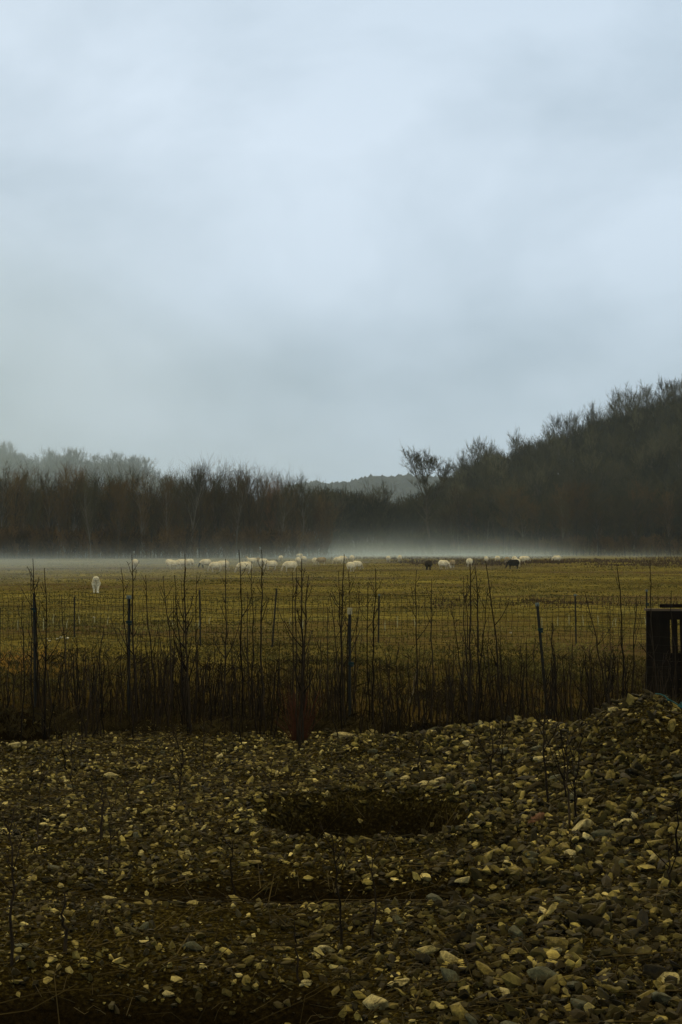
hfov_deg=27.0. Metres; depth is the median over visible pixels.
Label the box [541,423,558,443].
tree
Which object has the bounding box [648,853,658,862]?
stone
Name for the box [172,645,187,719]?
shoot
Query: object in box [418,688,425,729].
shoot
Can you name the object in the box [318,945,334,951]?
stone
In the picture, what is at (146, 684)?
shoot
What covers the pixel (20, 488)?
tree
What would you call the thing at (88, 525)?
tree
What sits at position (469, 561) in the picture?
sheep
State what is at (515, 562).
sheep
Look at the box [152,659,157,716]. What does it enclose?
shoot
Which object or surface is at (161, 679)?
shoot
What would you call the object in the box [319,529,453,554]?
brushwood
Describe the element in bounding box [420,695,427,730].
shoot
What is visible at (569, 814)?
shoot
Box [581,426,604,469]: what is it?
tree
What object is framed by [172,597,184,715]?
sapling
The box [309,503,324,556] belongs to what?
tree
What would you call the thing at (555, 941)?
stone
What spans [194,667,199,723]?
shoot
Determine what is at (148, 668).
shoot
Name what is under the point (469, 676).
sapling
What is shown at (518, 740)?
stone
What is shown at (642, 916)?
stone
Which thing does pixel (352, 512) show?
tree
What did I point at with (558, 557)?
sheep
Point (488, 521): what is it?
tree
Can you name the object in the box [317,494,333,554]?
tree
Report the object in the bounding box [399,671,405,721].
shoot
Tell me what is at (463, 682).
shoot
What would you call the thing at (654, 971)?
stone
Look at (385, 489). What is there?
tree
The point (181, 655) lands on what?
sapling
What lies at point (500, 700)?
sapling
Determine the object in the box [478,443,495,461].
tree
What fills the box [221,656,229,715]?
shoot
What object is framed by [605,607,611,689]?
sapling
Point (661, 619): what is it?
pallet
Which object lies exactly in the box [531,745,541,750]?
stone
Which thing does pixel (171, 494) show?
tree
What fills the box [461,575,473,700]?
sapling
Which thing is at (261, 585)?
sapling
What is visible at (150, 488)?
tree
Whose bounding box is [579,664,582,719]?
shoot
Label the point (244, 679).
shoot
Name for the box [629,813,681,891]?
shoot
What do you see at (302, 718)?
sapling
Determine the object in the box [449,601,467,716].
sapling
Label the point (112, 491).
tree
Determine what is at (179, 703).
shoot
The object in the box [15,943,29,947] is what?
stone
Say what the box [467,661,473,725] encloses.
shoot
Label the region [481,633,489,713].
shoot
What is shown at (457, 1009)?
stone
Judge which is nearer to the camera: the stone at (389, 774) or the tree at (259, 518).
the stone at (389, 774)
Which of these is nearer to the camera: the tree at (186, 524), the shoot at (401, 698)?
the shoot at (401, 698)
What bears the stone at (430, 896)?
on the ground at (336, 822)
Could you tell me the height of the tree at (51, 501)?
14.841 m
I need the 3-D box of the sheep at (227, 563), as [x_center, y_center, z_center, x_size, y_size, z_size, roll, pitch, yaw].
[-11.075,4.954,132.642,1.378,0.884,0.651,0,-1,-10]
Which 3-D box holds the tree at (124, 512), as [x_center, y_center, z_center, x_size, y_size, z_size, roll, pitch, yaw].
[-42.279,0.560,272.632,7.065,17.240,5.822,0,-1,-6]
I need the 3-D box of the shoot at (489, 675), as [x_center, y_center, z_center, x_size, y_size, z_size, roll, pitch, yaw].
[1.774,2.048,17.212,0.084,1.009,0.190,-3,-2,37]
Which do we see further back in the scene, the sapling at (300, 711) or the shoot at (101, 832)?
the sapling at (300, 711)
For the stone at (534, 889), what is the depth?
8.87 m
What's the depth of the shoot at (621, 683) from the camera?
16.63 m
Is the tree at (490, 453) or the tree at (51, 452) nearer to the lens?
the tree at (490, 453)
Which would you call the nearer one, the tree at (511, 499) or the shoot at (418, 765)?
the shoot at (418, 765)
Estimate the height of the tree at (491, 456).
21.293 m
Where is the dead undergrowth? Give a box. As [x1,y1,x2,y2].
[0,651,681,1023]
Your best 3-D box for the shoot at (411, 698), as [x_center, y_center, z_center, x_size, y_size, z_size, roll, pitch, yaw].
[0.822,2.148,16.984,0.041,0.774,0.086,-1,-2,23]
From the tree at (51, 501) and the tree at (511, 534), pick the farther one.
the tree at (511, 534)
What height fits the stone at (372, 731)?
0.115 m
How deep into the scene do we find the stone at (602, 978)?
6.79 m
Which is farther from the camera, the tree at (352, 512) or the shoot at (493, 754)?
the tree at (352, 512)
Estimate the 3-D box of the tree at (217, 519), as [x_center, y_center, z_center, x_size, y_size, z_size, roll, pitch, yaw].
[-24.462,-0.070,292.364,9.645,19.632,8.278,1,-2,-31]
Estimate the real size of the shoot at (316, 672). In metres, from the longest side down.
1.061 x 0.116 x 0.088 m
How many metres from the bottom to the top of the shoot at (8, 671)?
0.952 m
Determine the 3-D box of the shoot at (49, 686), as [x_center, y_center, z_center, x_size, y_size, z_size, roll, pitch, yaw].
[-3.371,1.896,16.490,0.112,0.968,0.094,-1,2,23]
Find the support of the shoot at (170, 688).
on the ground at (336, 822)
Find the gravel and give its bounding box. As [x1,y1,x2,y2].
[0,688,681,1023]
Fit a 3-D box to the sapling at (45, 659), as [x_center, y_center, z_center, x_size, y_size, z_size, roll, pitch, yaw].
[-3.332,1.611,16.127,0.356,1.957,0.149,0,-2,18]
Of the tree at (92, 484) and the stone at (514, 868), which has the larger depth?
the tree at (92, 484)
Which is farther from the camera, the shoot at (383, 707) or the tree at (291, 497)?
the tree at (291, 497)
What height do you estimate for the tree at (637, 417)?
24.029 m
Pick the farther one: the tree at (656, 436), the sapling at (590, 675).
the tree at (656, 436)
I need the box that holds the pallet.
[644,604,681,696]
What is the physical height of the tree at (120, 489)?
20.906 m
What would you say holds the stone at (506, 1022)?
on the ground at (336, 822)
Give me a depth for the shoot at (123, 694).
16.41 m
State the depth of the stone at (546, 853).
9.47 m
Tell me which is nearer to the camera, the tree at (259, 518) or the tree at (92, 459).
the tree at (259, 518)
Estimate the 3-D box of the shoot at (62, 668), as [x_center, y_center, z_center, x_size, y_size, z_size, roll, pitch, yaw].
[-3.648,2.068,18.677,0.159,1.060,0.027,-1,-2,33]
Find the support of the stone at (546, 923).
on the ground at (336, 822)
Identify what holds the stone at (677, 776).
on the ground at (336, 822)
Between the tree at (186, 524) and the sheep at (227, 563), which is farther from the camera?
the tree at (186, 524)
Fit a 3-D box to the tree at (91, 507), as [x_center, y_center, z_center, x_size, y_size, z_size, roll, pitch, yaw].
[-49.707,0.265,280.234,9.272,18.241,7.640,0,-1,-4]
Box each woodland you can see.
[0,445,290,547]
[0,481,339,557]
[268,472,450,540]
[302,484,435,554]
[416,392,681,553]
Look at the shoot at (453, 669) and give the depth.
17.34 m
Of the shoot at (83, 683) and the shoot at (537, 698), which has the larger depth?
the shoot at (83, 683)
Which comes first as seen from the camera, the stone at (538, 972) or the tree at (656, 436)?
the stone at (538, 972)
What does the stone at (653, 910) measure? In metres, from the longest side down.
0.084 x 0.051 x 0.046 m
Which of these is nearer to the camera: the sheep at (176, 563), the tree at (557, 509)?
the sheep at (176, 563)
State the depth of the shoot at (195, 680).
17.63 m
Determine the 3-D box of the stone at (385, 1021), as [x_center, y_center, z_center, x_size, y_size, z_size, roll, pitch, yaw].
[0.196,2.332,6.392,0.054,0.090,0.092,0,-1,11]
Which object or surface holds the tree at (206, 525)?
on the ground at (336, 822)
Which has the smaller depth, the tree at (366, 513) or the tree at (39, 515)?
the tree at (39, 515)
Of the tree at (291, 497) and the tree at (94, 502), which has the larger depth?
the tree at (291, 497)
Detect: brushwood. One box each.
[0,522,331,558]
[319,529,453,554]
[444,532,681,555]
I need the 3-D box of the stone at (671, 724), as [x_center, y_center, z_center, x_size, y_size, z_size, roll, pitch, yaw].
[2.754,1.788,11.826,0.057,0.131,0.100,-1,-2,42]
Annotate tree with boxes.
[0,438,13,454]
[0,461,37,558]
[0,462,29,554]
[0,481,10,526]
[0,486,17,557]
[2,442,16,453]
[4,472,29,556]
[7,471,30,557]
[8,457,40,526]
[17,468,49,557]
[18,468,56,558]
[29,497,48,556]
[33,465,58,557]
[37,470,72,557]
[37,486,61,529]
[38,470,62,557]
[41,445,55,461]
[47,448,59,465]
[47,452,84,558]
[50,478,79,558]
[51,484,80,558]
[52,463,88,556]
[58,446,76,460]
[60,470,87,557]
[67,474,99,558]
[68,464,95,557]
[69,466,107,554]
[71,446,91,464]
[71,468,105,558]
[72,452,89,470]
[76,469,106,532]
[81,466,107,528]
[83,467,117,555]
[89,453,104,471]
[92,475,140,558]
[94,465,121,530]
[101,476,122,526]
[104,473,128,532]
[106,450,127,470]
[107,463,134,534]
[108,473,135,552]
[113,467,157,558]
[114,466,158,557]
[121,456,137,475]
[122,484,149,537]
[123,455,149,467]
[127,481,144,557]
[132,471,171,557]
[132,491,152,557]
[138,490,163,557]
[141,455,158,480]
[146,464,180,555]
[148,463,187,528]
[148,467,181,557]
[152,493,163,532]
[153,468,160,481]
[155,466,187,557]
[165,473,193,529]
[168,453,209,557]
[173,457,211,557]
[177,474,200,557]
[179,453,220,557]
[179,465,209,557]
[193,467,222,557]
[194,494,218,557]
[204,457,242,557]
[204,460,232,552]
[204,469,237,557]
[209,474,238,557]
[212,468,237,532]
[214,457,242,557]
[219,474,251,557]
[224,463,249,557]
[224,475,256,557]
[227,458,265,557]
[230,469,254,549]
[231,463,274,557]
[244,464,271,546]
[247,467,277,557]
[249,477,272,556]
[256,478,281,556]
[257,464,293,529]
[265,482,285,551]
[268,486,294,552]
[269,475,309,554]
[270,474,307,554]
[276,469,311,553]
[276,475,304,556]
[283,464,316,553]
[291,489,308,534]
[293,500,310,551]
[298,483,318,556]
[303,478,325,535]
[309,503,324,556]
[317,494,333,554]
[327,484,364,554]
[336,491,366,535]
[349,486,393,543]
[358,488,379,535]
[362,479,404,553]
[399,439,455,554]
[428,510,438,553]
[430,500,463,553]
[434,482,455,548]
[437,483,480,553]
[437,505,475,552]
[438,510,454,538]
[445,509,458,550]
[447,457,459,481]
[447,467,471,492]
[452,446,478,478]
[452,471,477,538]
[453,493,477,545]
[454,457,473,479]
[462,500,483,553]
[463,442,485,463]
[465,435,495,473]
[474,496,489,554]
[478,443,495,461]
[478,491,504,553]
[480,449,500,473]
[481,451,513,471]
[482,439,499,472]
[484,506,501,551]
[492,486,536,554]
[492,490,529,554]
[497,433,526,456]
[499,496,536,553]
[505,507,520,553]
[507,426,526,458]
[520,503,547,553]
[527,440,539,453]
[529,434,544,445]
[530,434,554,454]
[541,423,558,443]
[542,498,587,554]
[543,413,571,442]
[546,409,583,458]
[547,431,568,469]
[563,425,579,457]
[566,410,584,432]
[567,486,587,554]
[569,418,590,446]
[571,483,610,554]
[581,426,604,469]
[583,400,602,433]
[583,482,607,554]
[599,393,628,435]
[600,391,626,418]
[601,381,637,424]
[614,494,651,555]
[615,385,644,427]
[617,497,649,555]
[621,444,653,481]
[621,500,652,554]
[622,391,646,415]
[628,406,643,451]
[636,380,662,409]
[638,386,656,420]
[638,494,672,554]
[641,424,667,458]
[644,434,675,475]
[645,432,661,466]
[647,372,676,412]
[650,424,680,456]
[654,388,676,410]
[657,377,681,401]
[657,379,681,403]
[671,378,681,404]
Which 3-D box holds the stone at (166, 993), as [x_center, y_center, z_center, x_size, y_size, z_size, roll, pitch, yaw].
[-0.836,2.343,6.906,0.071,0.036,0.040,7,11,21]
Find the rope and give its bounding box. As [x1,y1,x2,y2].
[655,693,681,707]
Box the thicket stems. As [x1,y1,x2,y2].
[0,641,681,739]
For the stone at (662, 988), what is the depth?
6.64 m
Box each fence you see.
[0,588,679,646]
[0,595,681,719]
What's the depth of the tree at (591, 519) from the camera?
371.50 m
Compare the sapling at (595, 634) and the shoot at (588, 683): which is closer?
the shoot at (588, 683)
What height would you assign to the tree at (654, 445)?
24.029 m
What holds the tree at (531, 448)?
on the ground at (336, 822)
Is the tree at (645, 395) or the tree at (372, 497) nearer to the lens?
the tree at (372, 497)
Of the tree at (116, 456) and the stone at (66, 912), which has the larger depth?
the tree at (116, 456)
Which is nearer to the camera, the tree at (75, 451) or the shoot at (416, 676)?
the shoot at (416, 676)
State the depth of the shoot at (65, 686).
18.18 m
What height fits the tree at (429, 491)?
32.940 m
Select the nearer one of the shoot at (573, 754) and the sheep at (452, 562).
the shoot at (573, 754)
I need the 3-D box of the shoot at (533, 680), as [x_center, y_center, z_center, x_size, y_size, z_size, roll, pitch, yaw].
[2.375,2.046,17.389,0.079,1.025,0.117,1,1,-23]
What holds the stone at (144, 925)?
on the ground at (336, 822)
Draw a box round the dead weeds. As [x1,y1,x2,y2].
[114,554,681,608]
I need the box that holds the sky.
[0,0,681,496]
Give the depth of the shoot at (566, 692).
16.79 m
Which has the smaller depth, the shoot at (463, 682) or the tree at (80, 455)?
the shoot at (463, 682)
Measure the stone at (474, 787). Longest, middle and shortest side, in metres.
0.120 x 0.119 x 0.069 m
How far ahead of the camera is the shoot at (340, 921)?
7.46 m
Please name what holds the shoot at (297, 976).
on the ground at (336, 822)
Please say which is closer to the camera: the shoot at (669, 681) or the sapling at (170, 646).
the sapling at (170, 646)
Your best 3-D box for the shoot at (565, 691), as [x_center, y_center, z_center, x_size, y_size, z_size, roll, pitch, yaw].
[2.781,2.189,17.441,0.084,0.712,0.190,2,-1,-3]
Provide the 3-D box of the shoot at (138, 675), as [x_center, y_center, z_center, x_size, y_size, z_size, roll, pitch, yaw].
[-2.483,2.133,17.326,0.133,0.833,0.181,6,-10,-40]
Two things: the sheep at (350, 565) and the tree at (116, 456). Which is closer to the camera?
the sheep at (350, 565)
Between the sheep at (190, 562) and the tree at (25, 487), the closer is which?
the sheep at (190, 562)
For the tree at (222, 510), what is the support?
on the ground at (336, 822)
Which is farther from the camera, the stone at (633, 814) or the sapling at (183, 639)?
the sapling at (183, 639)
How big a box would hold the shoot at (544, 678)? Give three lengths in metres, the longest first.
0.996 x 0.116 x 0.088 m
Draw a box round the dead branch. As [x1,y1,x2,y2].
[409,669,416,702]
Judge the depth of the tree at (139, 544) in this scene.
274.03 m
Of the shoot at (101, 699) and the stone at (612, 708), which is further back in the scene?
the shoot at (101, 699)
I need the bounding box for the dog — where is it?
[92,576,100,592]
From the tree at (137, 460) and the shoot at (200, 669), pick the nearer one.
the shoot at (200, 669)
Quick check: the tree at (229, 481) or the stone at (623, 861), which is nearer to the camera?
the stone at (623, 861)
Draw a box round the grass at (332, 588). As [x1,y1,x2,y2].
[0,558,681,723]
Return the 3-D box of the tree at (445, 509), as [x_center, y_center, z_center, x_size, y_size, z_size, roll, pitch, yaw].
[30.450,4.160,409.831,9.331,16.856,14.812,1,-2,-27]
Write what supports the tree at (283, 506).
on the ground at (336, 822)
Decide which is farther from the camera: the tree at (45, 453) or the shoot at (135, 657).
the tree at (45, 453)
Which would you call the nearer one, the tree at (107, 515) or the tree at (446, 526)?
the tree at (107, 515)
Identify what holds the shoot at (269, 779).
on the ground at (336, 822)
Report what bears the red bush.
on the ground at (336, 822)
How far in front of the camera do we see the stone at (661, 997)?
6.53 m
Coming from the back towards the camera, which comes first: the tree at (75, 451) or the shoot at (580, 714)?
the tree at (75, 451)
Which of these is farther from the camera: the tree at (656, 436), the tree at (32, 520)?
the tree at (656, 436)
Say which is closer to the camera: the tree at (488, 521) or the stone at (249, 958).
the stone at (249, 958)
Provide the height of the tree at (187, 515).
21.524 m
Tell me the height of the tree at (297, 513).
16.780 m
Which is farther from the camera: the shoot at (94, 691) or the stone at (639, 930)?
the shoot at (94, 691)
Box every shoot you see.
[0,807,22,966]
[6,637,11,706]
[12,657,18,709]
[28,666,35,724]
[30,637,43,707]
[34,632,40,704]
[35,671,48,738]
[36,753,49,849]
[43,722,82,792]
[46,636,52,713]
[53,661,70,711]
[54,720,66,769]
[55,645,68,703]
[59,636,66,704]
[60,892,68,953]
[63,655,85,731]
[66,644,78,707]
[66,648,79,712]
[72,635,78,700]
[72,644,75,709]
[75,643,80,711]
[77,656,86,714]
[79,650,94,715]
[82,649,87,711]
[85,657,90,736]
[86,665,100,723]
[88,767,104,840]
[91,639,98,704]
[91,649,100,730]
[92,695,110,736]
[94,642,103,717]
[94,661,104,736]
[98,627,104,707]
[99,664,104,733]
[100,643,111,713]
[103,662,116,704]
[103,783,128,870]
[118,747,147,803]
[119,659,129,726]
[120,640,122,711]
[129,671,141,724]
[130,655,142,706]
[135,632,142,697]
[139,656,141,723]
[139,657,143,719]
[142,671,147,707]
[143,640,150,703]
[145,655,150,719]
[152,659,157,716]
[153,645,164,697]
[156,646,175,729]
[157,632,160,682]
[158,636,163,717]
[159,661,161,729]
[160,646,172,703]
[160,680,167,732]
[166,640,174,697]
[167,650,176,724]
[167,726,193,794]
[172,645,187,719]
[175,677,182,727]
[180,659,185,718]
[181,638,196,722]
[183,663,188,734]
[193,640,203,709]
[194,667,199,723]
[195,649,197,713]
[197,710,216,767]
[202,650,212,704]
[202,674,213,717]
[203,651,208,707]
[204,659,212,728]
[212,629,218,701]
[214,662,220,719]
[216,822,235,894]
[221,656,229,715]
[228,640,237,714]
[229,655,234,732]
[237,678,243,744]
[239,658,251,718]
[242,677,247,719]
[247,661,253,729]
[257,665,260,733]
[260,676,263,722]
[262,751,272,803]
[270,645,279,734]
[285,645,289,698]
[293,921,300,983]
[303,655,312,723]
[306,640,308,711]
[307,649,312,718]
[311,651,321,726]
[312,637,318,718]
[312,674,321,731]
[318,640,322,714]
[319,822,348,944]
[326,684,337,736]
[328,658,342,731]
[330,650,340,702]
[333,647,336,722]
[354,662,358,709]
[359,685,364,733]
[361,828,390,938]
[362,667,369,726]
[364,682,378,733]
[368,657,376,710]
[372,684,382,733]
[377,657,380,721]
[381,658,390,705]
[381,678,386,732]
[385,653,393,709]
[386,641,392,702]
[389,679,394,724]
[391,729,400,763]
[395,642,399,725]
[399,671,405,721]
[400,680,410,710]
[406,657,408,723]
[407,667,411,721]
[410,679,417,730]
[410,723,426,773]
[414,642,420,711]
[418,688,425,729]
[419,643,431,703]
[420,680,452,721]
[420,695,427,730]
[422,657,430,719]
[429,671,435,719]
[435,667,438,723]
[444,644,454,710]
[445,651,449,713]
[446,642,454,698]
[446,657,452,725]
[449,665,453,724]
[451,676,456,724]
[456,669,463,719]
[461,638,464,714]
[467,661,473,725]
[468,713,505,778]
[479,654,484,712]
[480,641,491,716]
[480,651,493,717]
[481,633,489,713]
[489,653,499,711]
[494,658,500,720]
[497,715,507,767]
[498,636,505,708]
[504,672,509,720]
[505,653,511,716]
[505,654,515,713]
[509,656,513,716]
[513,647,527,714]
[515,666,524,715]
[517,646,525,717]
[523,660,563,802]
[525,664,537,718]
[531,643,538,711]
[532,675,539,717]
[532,720,578,817]
[541,642,548,716]
[544,725,568,796]
[546,671,554,720]
[548,635,558,712]
[548,682,556,720]
[551,651,556,713]
[554,727,575,828]
[562,657,569,720]
[564,662,570,716]
[567,647,572,720]
[568,671,591,713]
[569,639,572,720]
[571,669,587,718]
[573,715,586,816]
[577,656,585,719]
[578,658,589,708]
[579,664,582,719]
[587,659,599,713]
[600,666,616,708]
[603,651,610,704]
[606,653,616,695]
[611,636,614,704]
[614,664,626,697]
[616,636,623,699]
[624,656,632,689]
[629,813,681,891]
[642,646,653,690]
[661,662,672,699]
[675,792,680,856]
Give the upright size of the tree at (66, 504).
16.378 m
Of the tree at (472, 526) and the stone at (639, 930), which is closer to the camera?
the stone at (639, 930)
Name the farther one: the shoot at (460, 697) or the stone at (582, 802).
the shoot at (460, 697)
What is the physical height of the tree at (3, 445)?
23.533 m
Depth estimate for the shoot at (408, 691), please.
16.85 m
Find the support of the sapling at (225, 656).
on the ground at (336, 822)
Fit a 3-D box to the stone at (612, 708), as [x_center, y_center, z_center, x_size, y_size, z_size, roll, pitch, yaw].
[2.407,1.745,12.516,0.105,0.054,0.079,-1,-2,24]
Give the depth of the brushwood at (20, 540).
272.98 m
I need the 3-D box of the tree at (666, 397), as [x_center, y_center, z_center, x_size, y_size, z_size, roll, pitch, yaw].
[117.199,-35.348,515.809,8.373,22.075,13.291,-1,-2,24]
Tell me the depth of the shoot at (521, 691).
15.21 m
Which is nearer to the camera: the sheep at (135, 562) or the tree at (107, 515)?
the sheep at (135, 562)
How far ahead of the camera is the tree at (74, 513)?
270.11 m
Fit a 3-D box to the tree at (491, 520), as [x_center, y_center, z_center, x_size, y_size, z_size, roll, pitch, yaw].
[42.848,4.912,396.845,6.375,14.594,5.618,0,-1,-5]
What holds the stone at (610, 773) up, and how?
on the ground at (336, 822)
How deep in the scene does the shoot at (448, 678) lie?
17.95 m
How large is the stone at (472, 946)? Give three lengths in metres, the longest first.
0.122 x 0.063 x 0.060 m
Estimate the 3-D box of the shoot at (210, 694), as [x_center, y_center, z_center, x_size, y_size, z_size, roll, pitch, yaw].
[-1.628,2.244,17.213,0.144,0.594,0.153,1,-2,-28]
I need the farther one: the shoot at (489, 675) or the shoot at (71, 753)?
the shoot at (489, 675)
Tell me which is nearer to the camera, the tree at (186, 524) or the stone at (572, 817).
the stone at (572, 817)
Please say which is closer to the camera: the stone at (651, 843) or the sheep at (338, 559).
the stone at (651, 843)
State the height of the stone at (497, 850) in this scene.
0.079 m
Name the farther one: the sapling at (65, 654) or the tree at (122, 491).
the tree at (122, 491)
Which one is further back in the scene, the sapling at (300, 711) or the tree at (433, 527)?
the tree at (433, 527)
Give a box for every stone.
[8,742,20,746]
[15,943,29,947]
[48,864,59,869]
[64,910,73,915]
[104,772,118,778]
[139,922,148,931]
[162,990,174,996]
[182,941,203,950]
[242,955,254,966]
[247,860,261,864]
[299,979,312,985]
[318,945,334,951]
[333,732,351,738]
[363,994,388,1009]
[366,729,377,734]
[368,749,377,752]
[379,1018,389,1023]
[385,771,393,778]
[386,978,409,986]
[392,914,403,924]
[400,775,409,781]
[415,953,431,962]
[417,945,437,954]
[419,730,425,735]
[426,893,442,899]
[428,780,439,786]
[440,951,458,964]
[440,967,459,981]
[449,1002,467,1018]
[454,876,469,882]
[462,740,470,745]
[464,942,483,952]
[465,1013,477,1023]
[469,761,480,767]
[470,784,476,790]
[476,961,492,974]
[484,847,503,855]
[488,944,502,950]
[500,747,507,753]
[500,798,510,801]
[500,987,509,995]
[500,1020,518,1023]
[508,866,522,871]
[508,925,523,938]
[515,738,522,743]
[516,776,535,779]
[525,851,538,858]
[526,966,558,981]
[527,857,537,863]
[528,812,544,822]
[528,888,543,893]
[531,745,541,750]
[533,756,545,761]
[536,921,553,929]
[538,848,550,856]
[538,906,546,913]
[544,937,568,948]
[549,774,560,781]
[553,948,561,953]
[554,896,569,903]
[559,842,569,849]
[563,953,584,962]
[564,814,573,821]
[564,849,575,857]
[567,981,576,989]
[568,819,593,834]
[570,998,586,1010]
[576,798,590,806]
[582,832,593,840]
[591,829,615,837]
[598,975,615,986]
[601,874,611,886]
[602,912,611,919]
[605,769,614,779]
[605,801,617,811]
[608,707,618,712]
[609,904,619,911]
[614,808,625,815]
[618,859,628,866]
[619,804,627,810]
[619,818,631,826]
[620,772,630,778]
[630,812,637,817]
[635,857,644,862]
[636,924,647,933]
[637,909,648,931]
[641,816,657,822]
[642,964,665,979]
[644,839,665,848]
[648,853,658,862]
[649,907,657,914]
[651,991,670,1004]
[655,826,666,835]
[657,858,667,868]
[657,972,679,983]
[657,984,665,992]
[658,805,671,812]
[668,719,675,731]
[669,822,681,829]
[672,773,681,778]
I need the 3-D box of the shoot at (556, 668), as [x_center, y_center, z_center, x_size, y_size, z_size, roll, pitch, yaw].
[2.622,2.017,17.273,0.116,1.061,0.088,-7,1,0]
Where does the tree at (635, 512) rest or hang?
on the ground at (336, 822)
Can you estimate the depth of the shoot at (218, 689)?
17.14 m
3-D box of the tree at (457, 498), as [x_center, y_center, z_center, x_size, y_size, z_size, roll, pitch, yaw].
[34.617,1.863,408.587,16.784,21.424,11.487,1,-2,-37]
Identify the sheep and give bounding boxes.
[133,559,137,567]
[168,560,180,568]
[173,559,187,567]
[186,559,193,567]
[198,559,211,567]
[207,562,222,571]
[215,561,229,569]
[234,562,252,572]
[245,556,256,564]
[259,559,267,565]
[263,561,277,569]
[281,561,297,571]
[295,557,300,564]
[315,557,325,564]
[332,557,343,563]
[346,562,354,571]
[353,561,362,569]
[424,560,431,569]
[438,560,450,568]
[449,560,454,567]
[466,558,472,566]
[505,559,519,568]
[519,556,525,562]
[551,555,560,560]
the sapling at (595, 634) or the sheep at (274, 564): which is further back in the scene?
the sheep at (274, 564)
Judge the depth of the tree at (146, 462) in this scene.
845.73 m
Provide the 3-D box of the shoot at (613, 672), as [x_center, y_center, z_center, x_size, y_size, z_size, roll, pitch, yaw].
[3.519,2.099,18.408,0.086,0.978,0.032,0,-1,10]
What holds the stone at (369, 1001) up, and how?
on the ground at (336, 822)
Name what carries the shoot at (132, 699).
on the ground at (336, 822)
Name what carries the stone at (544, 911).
on the ground at (336, 822)
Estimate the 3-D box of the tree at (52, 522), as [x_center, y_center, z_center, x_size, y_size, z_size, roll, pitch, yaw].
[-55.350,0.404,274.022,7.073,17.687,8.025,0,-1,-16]
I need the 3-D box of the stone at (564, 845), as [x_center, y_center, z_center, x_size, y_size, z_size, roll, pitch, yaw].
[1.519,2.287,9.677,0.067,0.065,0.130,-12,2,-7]
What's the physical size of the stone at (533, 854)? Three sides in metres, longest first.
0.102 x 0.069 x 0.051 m
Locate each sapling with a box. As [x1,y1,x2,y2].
[17,599,31,741]
[20,569,35,708]
[21,564,43,707]
[37,568,63,738]
[55,595,79,709]
[110,569,133,720]
[118,559,138,724]
[142,575,158,717]
[158,576,183,721]
[167,562,199,734]
[172,575,185,724]
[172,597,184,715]
[181,581,187,718]
[189,575,202,722]
[214,559,243,723]
[227,591,254,716]
[236,553,254,719]
[244,564,256,722]
[257,550,269,722]
[278,573,299,717]
[284,559,314,749]
[295,568,304,742]
[297,575,311,742]
[314,607,328,718]
[326,597,350,719]
[330,554,360,724]
[338,571,346,721]
[340,570,358,716]
[352,587,362,716]
[359,589,378,719]
[369,568,383,723]
[409,570,434,720]
[423,580,435,722]
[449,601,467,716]
[453,566,476,726]
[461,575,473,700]
[463,576,478,675]
[469,567,481,722]
[471,595,478,719]
[472,585,492,716]
[485,561,508,719]
[525,637,539,715]
[550,619,560,721]
[579,642,602,711]
[585,594,611,703]
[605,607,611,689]
[616,565,625,697]
[631,595,639,692]
[639,560,657,692]
[669,591,678,698]
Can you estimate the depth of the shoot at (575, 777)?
10.35 m
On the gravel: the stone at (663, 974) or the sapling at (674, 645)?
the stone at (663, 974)
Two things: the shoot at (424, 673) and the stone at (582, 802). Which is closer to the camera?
the stone at (582, 802)
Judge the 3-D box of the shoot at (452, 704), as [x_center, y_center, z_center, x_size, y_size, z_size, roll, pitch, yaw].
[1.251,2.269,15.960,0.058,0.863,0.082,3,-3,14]
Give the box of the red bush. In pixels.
[273,686,326,740]
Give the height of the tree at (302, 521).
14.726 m
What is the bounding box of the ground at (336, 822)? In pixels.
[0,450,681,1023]
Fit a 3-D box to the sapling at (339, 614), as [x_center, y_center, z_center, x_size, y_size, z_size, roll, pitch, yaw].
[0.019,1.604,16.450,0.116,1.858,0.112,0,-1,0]
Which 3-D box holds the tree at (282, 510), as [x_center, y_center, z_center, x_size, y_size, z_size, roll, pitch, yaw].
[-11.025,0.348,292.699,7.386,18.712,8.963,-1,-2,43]
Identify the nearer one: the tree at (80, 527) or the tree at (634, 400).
the tree at (80, 527)
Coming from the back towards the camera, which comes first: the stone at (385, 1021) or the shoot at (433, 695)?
the shoot at (433, 695)
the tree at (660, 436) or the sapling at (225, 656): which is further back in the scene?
the tree at (660, 436)
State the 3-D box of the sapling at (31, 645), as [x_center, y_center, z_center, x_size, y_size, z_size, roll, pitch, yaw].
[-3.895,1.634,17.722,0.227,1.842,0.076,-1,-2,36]
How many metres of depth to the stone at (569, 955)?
7.17 m
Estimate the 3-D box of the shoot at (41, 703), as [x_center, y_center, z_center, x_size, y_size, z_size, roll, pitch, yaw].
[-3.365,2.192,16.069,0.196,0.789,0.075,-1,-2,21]
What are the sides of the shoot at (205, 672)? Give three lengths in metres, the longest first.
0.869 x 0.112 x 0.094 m
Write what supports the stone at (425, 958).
on the ground at (336, 822)
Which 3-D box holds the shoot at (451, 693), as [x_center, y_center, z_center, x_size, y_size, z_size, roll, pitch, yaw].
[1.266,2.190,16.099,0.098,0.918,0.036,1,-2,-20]
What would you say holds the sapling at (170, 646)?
on the ground at (336, 822)
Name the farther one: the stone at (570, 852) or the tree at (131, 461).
the tree at (131, 461)
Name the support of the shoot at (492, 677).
on the ground at (336, 822)
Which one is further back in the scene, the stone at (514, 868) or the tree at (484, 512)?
the tree at (484, 512)
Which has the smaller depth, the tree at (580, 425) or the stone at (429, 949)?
the stone at (429, 949)

